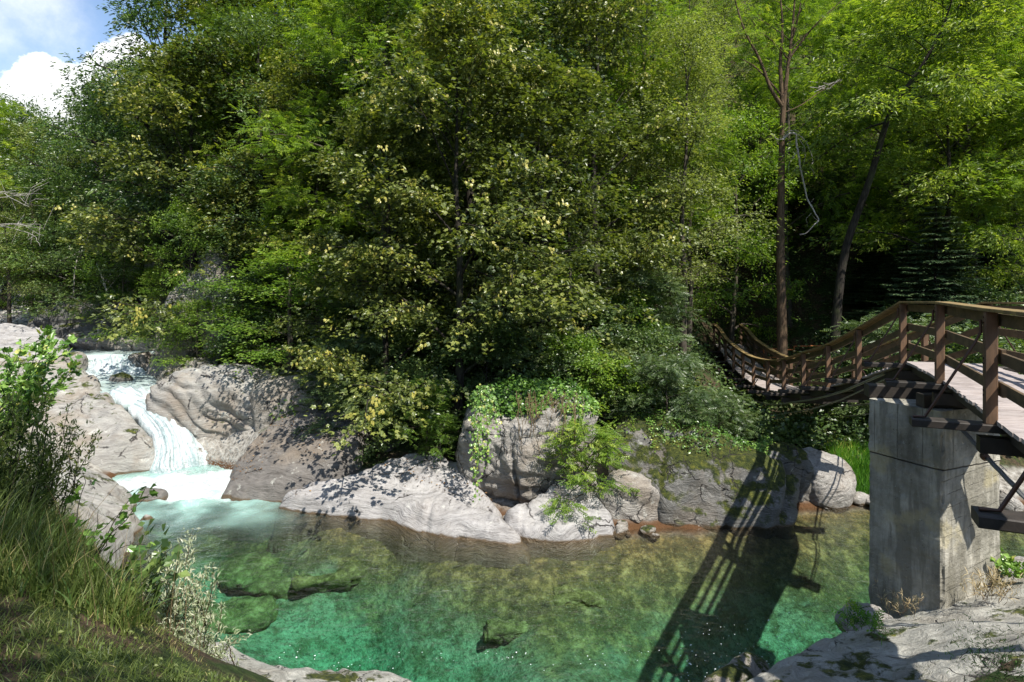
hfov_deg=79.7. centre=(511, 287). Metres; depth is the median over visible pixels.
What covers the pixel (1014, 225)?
hornbeam tree
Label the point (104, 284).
tree
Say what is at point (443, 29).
maple tree
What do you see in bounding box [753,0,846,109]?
chestnut tree
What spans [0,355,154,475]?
rock slab
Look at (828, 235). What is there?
hornbeam tree
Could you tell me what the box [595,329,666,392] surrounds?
undergrowth bush
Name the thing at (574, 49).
maple tree
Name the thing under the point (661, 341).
undergrowth bush
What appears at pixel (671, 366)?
elder bush
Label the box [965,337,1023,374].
undergrowth bush
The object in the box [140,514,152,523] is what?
stone
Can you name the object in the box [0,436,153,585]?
rock slab
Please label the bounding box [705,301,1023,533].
suspension footbridge
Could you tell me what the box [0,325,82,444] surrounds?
bush
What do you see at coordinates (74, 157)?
ash tree
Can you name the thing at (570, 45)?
maple tree
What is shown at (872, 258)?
spruce tree
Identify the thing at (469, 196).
hornbeam tree
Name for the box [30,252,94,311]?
undergrowth bush
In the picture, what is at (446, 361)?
undergrowth bush
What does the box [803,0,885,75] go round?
ash tree
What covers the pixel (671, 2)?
maple tree
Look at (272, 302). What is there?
undergrowth bush
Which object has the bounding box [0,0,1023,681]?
ground
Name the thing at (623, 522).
stone
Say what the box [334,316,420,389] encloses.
undergrowth bush
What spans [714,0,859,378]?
ash tree
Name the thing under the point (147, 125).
tree
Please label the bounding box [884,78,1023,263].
chestnut tree
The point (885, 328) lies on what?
elder bush
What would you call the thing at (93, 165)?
hornbeam tree
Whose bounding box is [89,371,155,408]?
water
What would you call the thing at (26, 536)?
tall grass
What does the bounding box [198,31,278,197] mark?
maple tree
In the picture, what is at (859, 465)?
grass
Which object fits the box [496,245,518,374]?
tree
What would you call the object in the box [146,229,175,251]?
undergrowth bush
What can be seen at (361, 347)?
elder bush
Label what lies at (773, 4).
ash tree
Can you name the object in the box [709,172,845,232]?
hornbeam tree
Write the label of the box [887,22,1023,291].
chestnut tree
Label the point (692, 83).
birch tree
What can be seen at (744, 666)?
boulder
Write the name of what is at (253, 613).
sunken rock
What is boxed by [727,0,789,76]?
birch tree
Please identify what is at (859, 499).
stone
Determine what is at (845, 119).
beech tree
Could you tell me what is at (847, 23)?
ash tree
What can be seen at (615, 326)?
undergrowth bush
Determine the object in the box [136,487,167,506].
stone
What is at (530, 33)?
maple tree
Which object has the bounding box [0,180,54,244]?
bare branch
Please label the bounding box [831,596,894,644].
weed
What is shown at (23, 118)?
chestnut tree
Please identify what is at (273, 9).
ash tree
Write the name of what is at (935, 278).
spruce tree
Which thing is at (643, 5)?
ash tree
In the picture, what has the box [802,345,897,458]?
undergrowth bush
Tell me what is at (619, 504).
boulder
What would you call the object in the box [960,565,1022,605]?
weed
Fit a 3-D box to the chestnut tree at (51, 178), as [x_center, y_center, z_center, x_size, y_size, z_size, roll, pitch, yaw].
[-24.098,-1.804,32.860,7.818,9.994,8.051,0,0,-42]
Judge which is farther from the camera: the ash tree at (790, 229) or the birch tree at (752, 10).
the birch tree at (752, 10)
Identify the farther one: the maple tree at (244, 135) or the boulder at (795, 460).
the maple tree at (244, 135)
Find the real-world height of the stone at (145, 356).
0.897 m
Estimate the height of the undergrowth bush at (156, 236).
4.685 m
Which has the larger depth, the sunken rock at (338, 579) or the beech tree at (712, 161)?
the beech tree at (712, 161)
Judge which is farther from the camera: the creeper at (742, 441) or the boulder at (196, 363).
the boulder at (196, 363)
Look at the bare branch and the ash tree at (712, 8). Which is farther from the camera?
the ash tree at (712, 8)
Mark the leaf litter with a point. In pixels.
(349, 436)
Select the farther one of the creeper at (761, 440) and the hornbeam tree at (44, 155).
the hornbeam tree at (44, 155)
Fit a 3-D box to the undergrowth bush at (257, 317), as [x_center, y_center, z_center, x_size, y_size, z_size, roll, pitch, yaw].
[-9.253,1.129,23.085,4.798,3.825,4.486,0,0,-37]
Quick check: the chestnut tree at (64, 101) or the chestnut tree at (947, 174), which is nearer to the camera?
the chestnut tree at (947, 174)
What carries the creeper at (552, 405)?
hanging from the boulder at (512, 471)
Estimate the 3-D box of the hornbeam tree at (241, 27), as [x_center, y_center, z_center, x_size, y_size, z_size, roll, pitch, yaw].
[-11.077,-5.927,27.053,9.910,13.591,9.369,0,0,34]
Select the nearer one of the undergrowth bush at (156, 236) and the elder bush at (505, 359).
the elder bush at (505, 359)
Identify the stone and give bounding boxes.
[109,372,133,384]
[128,351,151,370]
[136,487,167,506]
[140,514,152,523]
[615,526,628,539]
[617,520,627,526]
[630,515,643,522]
[639,525,655,537]
[650,533,659,539]
[853,491,868,506]
[999,490,1023,511]
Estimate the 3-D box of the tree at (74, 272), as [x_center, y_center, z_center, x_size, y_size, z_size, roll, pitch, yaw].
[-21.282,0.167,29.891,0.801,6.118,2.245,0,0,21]
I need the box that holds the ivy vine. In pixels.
[467,384,501,502]
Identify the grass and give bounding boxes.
[0,420,167,632]
[0,432,224,662]
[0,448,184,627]
[0,513,246,681]
[820,432,869,494]
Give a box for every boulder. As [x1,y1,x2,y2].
[27,295,135,337]
[57,351,87,370]
[145,363,272,440]
[146,348,217,378]
[156,358,219,383]
[248,370,329,431]
[455,386,598,503]
[551,483,597,503]
[595,414,799,539]
[598,469,659,520]
[702,652,769,681]
[753,441,813,502]
[803,447,856,513]
[834,601,892,631]
[1000,556,1023,578]
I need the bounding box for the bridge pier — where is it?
[868,398,1000,618]
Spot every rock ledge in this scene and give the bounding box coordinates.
[62,326,155,353]
[190,631,411,681]
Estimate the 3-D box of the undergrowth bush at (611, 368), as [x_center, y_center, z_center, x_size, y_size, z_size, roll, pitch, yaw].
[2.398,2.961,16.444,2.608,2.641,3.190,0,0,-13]
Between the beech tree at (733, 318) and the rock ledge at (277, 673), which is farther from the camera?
the beech tree at (733, 318)
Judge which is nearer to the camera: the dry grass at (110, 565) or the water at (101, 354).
the dry grass at (110, 565)
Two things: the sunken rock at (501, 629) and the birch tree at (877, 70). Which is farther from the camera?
the birch tree at (877, 70)
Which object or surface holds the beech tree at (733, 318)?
on the ground at (572, 642)
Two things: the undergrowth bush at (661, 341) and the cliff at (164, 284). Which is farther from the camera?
the cliff at (164, 284)
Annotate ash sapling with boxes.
[390,372,462,451]
[416,409,460,462]
[535,412,641,533]
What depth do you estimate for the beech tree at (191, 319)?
23.30 m
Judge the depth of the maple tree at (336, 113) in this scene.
22.52 m
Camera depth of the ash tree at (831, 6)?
39.01 m
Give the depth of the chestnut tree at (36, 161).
50.17 m
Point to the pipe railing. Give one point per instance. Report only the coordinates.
(794, 349)
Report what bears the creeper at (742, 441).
on the boulder at (717, 490)
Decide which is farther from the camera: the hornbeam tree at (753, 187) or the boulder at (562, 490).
the hornbeam tree at (753, 187)
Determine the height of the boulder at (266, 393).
3.411 m
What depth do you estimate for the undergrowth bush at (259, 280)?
22.51 m
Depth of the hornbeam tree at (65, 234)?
29.05 m
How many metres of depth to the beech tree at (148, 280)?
26.18 m
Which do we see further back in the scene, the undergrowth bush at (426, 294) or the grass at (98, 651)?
the undergrowth bush at (426, 294)
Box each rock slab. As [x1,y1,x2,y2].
[0,323,72,358]
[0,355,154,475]
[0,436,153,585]
[746,575,1023,681]
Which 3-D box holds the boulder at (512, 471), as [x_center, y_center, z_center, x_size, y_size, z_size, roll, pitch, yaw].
[0.344,4.205,15.820,3.740,3.354,2.752,0,0,0]
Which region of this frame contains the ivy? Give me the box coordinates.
[464,374,600,423]
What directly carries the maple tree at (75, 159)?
on the ground at (572, 642)
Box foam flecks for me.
[279,612,808,680]
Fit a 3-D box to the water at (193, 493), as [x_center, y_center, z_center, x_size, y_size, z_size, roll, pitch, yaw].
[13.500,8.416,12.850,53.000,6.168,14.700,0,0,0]
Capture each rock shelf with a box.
[213,407,377,544]
[267,453,530,569]
[503,482,615,561]
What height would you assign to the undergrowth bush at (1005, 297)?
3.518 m
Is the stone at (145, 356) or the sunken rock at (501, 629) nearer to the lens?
the sunken rock at (501, 629)
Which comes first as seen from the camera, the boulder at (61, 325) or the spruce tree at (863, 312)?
the spruce tree at (863, 312)
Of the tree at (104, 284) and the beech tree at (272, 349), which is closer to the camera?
the beech tree at (272, 349)
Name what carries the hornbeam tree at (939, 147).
on the ground at (572, 642)
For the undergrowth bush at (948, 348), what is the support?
on the ground at (572, 642)
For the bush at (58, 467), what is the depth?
5.61 m
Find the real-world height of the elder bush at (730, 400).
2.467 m
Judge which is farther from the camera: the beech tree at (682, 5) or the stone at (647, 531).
the beech tree at (682, 5)
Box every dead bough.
[773,130,818,234]
[808,68,844,91]
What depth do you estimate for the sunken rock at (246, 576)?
14.28 m
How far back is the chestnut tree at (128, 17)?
29.26 m
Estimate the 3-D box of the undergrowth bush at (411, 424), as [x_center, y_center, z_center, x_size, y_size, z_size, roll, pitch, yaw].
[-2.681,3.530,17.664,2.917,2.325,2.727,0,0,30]
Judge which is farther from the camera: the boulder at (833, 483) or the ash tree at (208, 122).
the ash tree at (208, 122)
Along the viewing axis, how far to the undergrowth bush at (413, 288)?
22.87 m
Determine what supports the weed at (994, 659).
on the rock slab at (904, 652)
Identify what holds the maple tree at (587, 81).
on the ground at (572, 642)
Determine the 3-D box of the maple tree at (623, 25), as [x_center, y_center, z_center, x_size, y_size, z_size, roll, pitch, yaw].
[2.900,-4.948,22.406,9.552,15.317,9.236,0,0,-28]
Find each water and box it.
[69,349,154,360]
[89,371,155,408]
[112,465,1023,681]
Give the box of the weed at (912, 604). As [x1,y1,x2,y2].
[871,579,923,616]
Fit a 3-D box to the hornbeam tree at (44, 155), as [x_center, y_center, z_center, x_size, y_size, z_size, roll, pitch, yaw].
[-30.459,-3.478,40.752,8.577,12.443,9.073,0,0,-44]
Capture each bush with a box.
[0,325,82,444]
[0,379,61,510]
[6,396,109,523]
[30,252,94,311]
[65,248,108,293]
[109,259,135,295]
[117,236,184,299]
[118,213,211,277]
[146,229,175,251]
[198,302,276,361]
[202,267,315,360]
[205,263,325,347]
[205,268,325,352]
[290,330,413,440]
[309,270,392,339]
[310,299,380,369]
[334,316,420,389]
[341,240,452,326]
[345,352,465,466]
[348,318,450,393]
[358,332,437,392]
[359,316,473,430]
[372,372,452,463]
[374,421,411,451]
[381,365,468,446]
[412,336,489,420]
[417,243,530,328]
[418,312,558,421]
[431,245,532,348]
[463,289,578,392]
[464,314,545,397]
[517,297,613,366]
[528,329,603,402]
[534,288,639,384]
[540,347,619,423]
[546,270,591,324]
[561,348,653,443]
[570,346,662,419]
[582,266,715,370]
[589,287,684,377]
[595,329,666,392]
[599,350,741,448]
[610,294,656,338]
[613,324,700,419]
[683,386,773,442]
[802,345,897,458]
[820,311,982,417]
[858,320,1023,456]
[862,299,932,373]
[909,275,1005,345]
[932,211,1023,305]
[940,276,1023,356]
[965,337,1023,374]
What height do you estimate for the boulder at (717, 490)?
4.124 m
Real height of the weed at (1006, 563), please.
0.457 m
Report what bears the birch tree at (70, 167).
on the ground at (572, 642)
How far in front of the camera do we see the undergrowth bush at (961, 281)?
22.92 m
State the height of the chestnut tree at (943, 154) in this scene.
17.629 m
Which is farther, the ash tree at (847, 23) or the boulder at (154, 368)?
the ash tree at (847, 23)
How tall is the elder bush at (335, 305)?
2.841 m
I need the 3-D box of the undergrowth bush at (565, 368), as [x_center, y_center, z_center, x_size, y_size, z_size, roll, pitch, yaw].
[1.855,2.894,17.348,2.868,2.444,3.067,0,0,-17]
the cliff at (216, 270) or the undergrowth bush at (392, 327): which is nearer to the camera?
the undergrowth bush at (392, 327)
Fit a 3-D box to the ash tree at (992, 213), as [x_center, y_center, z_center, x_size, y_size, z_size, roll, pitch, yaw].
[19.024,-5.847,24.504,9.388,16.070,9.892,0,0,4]
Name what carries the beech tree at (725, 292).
on the ground at (572, 642)
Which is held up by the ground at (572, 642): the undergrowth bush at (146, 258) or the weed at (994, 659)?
the undergrowth bush at (146, 258)
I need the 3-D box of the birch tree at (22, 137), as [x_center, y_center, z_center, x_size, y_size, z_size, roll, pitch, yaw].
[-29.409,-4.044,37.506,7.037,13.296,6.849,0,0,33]
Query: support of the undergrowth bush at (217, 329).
on the ground at (572, 642)
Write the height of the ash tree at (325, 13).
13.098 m
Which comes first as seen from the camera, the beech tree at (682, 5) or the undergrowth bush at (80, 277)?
the undergrowth bush at (80, 277)
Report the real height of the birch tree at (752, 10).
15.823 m
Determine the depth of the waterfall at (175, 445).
19.10 m
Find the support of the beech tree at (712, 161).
on the ground at (572, 642)
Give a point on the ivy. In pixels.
(526, 384)
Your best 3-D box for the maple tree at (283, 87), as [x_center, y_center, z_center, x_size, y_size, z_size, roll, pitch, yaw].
[-8.280,-4.099,24.660,8.038,10.873,7.772,0,0,14]
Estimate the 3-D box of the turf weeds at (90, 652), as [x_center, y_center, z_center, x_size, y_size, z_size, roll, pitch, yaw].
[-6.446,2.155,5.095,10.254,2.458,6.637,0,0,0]
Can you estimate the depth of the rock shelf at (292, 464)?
16.42 m
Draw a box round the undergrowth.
[205,98,1023,452]
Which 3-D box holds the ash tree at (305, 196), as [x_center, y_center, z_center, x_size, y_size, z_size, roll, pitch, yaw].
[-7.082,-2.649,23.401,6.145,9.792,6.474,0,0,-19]
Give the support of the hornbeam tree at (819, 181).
on the ground at (572, 642)
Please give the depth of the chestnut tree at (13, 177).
41.80 m
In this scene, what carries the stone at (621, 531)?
on the ground at (572, 642)
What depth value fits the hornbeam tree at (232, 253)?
24.21 m
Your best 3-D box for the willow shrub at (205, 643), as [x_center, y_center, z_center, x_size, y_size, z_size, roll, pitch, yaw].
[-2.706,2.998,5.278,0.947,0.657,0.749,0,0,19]
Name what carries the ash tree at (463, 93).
on the ground at (572, 642)
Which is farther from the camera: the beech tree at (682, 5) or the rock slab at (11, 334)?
the beech tree at (682, 5)
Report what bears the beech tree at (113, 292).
on the ground at (572, 642)
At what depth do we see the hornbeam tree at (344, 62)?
24.15 m
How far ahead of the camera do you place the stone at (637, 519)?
14.14 m
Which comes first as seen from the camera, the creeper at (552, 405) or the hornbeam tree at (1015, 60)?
the creeper at (552, 405)
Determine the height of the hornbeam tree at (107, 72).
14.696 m
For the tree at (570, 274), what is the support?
on the ground at (572, 642)
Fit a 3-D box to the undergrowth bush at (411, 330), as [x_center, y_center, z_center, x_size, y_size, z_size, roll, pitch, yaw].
[-2.640,2.477,19.132,3.983,3.395,4.260,0,0,4]
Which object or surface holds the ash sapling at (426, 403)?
on the ground at (572, 642)
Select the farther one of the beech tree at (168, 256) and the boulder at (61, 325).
the boulder at (61, 325)
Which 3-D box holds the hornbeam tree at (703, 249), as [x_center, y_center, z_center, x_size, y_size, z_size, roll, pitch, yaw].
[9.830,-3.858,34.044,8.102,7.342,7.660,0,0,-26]
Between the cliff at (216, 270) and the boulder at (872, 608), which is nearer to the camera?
the boulder at (872, 608)
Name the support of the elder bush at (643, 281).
on the ground at (572, 642)
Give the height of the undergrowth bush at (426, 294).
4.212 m
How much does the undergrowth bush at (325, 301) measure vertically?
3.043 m
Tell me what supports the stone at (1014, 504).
on the ground at (572, 642)
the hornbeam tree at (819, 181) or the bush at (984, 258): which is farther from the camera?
the hornbeam tree at (819, 181)
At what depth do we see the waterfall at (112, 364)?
25.18 m
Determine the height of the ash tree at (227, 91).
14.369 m
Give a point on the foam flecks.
(625, 652)
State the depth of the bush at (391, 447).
17.67 m
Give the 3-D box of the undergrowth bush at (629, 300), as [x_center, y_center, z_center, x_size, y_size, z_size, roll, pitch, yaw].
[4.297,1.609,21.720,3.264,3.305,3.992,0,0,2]
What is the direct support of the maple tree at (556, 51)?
on the ground at (572, 642)
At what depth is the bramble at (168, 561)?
5.47 m
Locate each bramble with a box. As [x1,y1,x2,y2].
[64,467,157,571]
[110,518,190,610]
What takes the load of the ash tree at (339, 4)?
on the ground at (572, 642)
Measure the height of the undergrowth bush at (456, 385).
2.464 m
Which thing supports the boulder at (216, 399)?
on the ground at (572, 642)
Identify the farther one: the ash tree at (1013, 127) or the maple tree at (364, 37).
the maple tree at (364, 37)
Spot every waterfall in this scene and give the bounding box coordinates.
[85,351,146,384]
[109,385,239,478]
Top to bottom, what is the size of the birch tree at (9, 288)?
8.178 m
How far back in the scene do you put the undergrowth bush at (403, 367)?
17.07 m
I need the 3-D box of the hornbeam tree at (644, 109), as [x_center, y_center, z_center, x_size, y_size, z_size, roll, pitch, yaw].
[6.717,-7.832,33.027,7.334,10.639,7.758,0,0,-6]
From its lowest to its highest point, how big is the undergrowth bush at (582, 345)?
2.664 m
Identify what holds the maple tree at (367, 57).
on the ground at (572, 642)
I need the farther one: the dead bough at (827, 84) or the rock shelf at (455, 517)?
the dead bough at (827, 84)
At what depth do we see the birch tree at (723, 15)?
39.20 m
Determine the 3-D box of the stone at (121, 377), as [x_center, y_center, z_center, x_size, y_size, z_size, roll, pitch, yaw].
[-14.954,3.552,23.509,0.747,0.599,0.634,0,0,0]
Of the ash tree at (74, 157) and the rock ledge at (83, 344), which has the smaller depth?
the rock ledge at (83, 344)
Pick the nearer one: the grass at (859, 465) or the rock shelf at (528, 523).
the rock shelf at (528, 523)
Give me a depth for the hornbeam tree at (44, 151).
58.20 m
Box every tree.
[0,66,174,283]
[0,79,197,288]
[0,83,58,309]
[0,96,81,255]
[0,98,55,279]
[0,113,84,312]
[0,142,100,305]
[0,157,126,298]
[0,175,81,310]
[0,185,63,322]
[0,229,107,310]
[1,109,72,296]
[2,206,176,319]
[5,120,69,251]
[9,0,262,294]
[22,65,228,288]
[23,153,97,277]
[24,87,178,283]
[35,131,125,238]
[38,169,200,312]
[49,24,315,342]
[49,236,88,294]
[58,239,168,341]
[69,291,120,334]
[73,56,129,173]
[75,0,312,249]
[96,264,120,318]
[98,98,245,248]
[111,55,223,158]
[115,168,299,338]
[115,265,186,346]
[117,52,217,212]
[124,195,228,359]
[129,114,190,275]
[136,0,349,267]
[146,297,243,372]
[154,1,305,270]
[187,42,395,312]
[188,4,265,167]
[188,246,377,380]
[193,0,352,230]
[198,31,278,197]
[222,0,486,330]
[241,83,391,337]
[242,1,313,80]
[244,0,388,226]
[256,0,438,139]
[259,92,498,429]
[260,0,512,277]
[290,0,488,215]
[299,0,558,284]
[299,0,617,456]
[314,0,613,336]
[363,0,566,207]
[376,0,618,260]
[390,43,709,403]
[474,12,594,143]
[483,0,732,340]
[486,0,654,218]
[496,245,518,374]
[505,201,553,356]
[510,67,695,288]
[522,8,614,151]
[553,220,575,341]
[555,0,753,292]
[560,120,715,293]
[573,34,738,304]
[577,0,705,110]
[598,6,795,365]
[598,46,705,186]
[605,102,787,308]
[615,79,748,229]
[622,54,754,350]
[631,0,691,43]
[651,0,732,110]
[654,158,767,272]
[662,0,751,69]
[673,98,818,345]
[678,0,735,53]
[696,0,775,181]
[707,72,825,279]
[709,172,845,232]
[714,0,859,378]
[716,0,891,327]
[722,0,877,151]
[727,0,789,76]
[735,1,759,35]
[752,154,885,235]
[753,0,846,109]
[767,0,1023,377]
[768,0,952,246]
[790,154,931,287]
[798,64,1023,298]
[800,0,1023,281]
[802,41,903,157]
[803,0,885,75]
[823,217,925,304]
[838,8,937,179]
[843,0,1023,298]
[843,235,971,329]
[854,195,1017,363]
[855,7,1023,276]
[880,12,1023,219]
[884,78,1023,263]
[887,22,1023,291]
[901,2,1023,248]
[913,55,1023,276]
[922,0,1023,202]
[929,16,1023,277]
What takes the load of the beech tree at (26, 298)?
on the ground at (572, 642)
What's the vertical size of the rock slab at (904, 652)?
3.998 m
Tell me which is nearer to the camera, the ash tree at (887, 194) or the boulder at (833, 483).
the boulder at (833, 483)
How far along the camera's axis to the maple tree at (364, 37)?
33.73 m
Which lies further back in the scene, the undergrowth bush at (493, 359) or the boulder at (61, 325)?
the boulder at (61, 325)
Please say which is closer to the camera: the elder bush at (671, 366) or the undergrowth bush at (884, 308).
the elder bush at (671, 366)
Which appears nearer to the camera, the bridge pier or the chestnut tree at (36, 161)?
the bridge pier
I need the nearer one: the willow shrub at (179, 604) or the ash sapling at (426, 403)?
the willow shrub at (179, 604)
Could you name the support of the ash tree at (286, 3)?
on the ground at (572, 642)
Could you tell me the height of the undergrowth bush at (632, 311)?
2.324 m
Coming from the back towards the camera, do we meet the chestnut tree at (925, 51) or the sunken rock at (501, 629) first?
the chestnut tree at (925, 51)
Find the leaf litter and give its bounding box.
[232,409,490,506]
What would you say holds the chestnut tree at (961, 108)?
on the ground at (572, 642)
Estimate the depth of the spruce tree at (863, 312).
25.05 m
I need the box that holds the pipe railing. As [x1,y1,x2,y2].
[763,345,820,366]
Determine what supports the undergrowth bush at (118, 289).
on the ground at (572, 642)
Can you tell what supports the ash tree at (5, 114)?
on the ground at (572, 642)
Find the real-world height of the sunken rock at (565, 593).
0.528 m
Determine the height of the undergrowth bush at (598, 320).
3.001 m
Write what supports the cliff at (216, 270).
on the ground at (572, 642)
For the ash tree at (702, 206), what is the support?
on the ground at (572, 642)
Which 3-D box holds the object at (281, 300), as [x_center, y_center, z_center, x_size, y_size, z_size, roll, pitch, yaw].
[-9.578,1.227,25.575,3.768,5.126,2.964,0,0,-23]
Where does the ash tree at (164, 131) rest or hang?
on the ground at (572, 642)
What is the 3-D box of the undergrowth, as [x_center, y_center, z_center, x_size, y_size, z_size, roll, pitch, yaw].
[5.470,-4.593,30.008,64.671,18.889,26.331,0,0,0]
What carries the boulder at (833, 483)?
on the ground at (572, 642)
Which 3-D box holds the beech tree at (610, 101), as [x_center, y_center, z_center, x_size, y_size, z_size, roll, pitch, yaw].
[3.191,-3.615,25.033,7.890,10.631,7.741,0,0,-24]
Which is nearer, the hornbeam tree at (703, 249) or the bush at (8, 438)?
the bush at (8, 438)
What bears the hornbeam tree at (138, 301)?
on the ground at (572, 642)
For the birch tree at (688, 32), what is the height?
14.526 m
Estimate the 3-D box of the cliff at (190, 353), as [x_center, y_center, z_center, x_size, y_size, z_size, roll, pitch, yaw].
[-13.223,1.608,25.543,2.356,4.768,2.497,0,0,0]
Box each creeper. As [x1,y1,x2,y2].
[516,389,583,459]
[640,407,764,454]
[748,433,775,455]
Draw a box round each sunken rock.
[186,595,278,633]
[216,551,297,599]
[291,561,368,592]
[483,618,527,644]
[553,584,605,607]
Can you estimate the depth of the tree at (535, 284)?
20.00 m
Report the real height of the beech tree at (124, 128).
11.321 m
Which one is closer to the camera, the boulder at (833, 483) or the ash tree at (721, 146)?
the boulder at (833, 483)
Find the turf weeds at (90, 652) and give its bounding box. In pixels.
[0,540,245,681]
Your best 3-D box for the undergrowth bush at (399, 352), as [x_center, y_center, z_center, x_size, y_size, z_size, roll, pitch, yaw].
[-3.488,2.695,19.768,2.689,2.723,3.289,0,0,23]
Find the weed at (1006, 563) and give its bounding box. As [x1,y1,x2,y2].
[989,548,1023,579]
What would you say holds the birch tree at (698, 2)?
on the ground at (572, 642)
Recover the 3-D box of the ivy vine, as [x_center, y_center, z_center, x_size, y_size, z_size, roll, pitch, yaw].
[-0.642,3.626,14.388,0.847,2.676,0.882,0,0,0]
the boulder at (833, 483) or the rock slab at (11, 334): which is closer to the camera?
the boulder at (833, 483)
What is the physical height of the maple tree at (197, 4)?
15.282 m
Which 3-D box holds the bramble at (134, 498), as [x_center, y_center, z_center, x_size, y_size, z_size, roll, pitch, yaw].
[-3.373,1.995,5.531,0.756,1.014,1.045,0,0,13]
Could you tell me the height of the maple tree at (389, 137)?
10.427 m
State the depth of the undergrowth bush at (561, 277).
23.32 m
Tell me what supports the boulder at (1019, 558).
on the ground at (572, 642)
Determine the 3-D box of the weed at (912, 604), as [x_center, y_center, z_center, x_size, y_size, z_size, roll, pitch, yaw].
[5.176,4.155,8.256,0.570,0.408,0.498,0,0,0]
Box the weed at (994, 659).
[932,605,1023,681]
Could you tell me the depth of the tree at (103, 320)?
27.43 m
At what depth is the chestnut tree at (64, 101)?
37.51 m
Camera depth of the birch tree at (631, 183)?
23.45 m
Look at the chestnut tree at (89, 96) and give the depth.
31.94 m
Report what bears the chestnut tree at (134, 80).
on the ground at (572, 642)
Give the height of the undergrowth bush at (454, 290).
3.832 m
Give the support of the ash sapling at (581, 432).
on the ground at (572, 642)
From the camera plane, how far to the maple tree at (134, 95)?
25.00 m
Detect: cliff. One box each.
[125,251,200,312]
[155,270,201,365]
[194,250,242,360]
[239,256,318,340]
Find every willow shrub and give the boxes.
[131,527,222,635]
[157,598,258,665]
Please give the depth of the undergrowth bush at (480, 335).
17.32 m
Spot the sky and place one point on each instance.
(33, 33)
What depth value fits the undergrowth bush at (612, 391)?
16.71 m
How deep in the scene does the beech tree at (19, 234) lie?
45.35 m
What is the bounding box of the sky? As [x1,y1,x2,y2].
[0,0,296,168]
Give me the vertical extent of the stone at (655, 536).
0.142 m
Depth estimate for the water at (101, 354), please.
25.85 m
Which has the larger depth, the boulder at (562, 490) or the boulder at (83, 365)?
the boulder at (83, 365)
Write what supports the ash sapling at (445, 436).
on the rock shelf at (455, 517)
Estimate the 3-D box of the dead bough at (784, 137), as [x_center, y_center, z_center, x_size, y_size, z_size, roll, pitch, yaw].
[10.942,-4.046,23.660,1.860,4.072,0.708,0,0,0]
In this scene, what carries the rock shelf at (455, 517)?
on the ground at (572, 642)

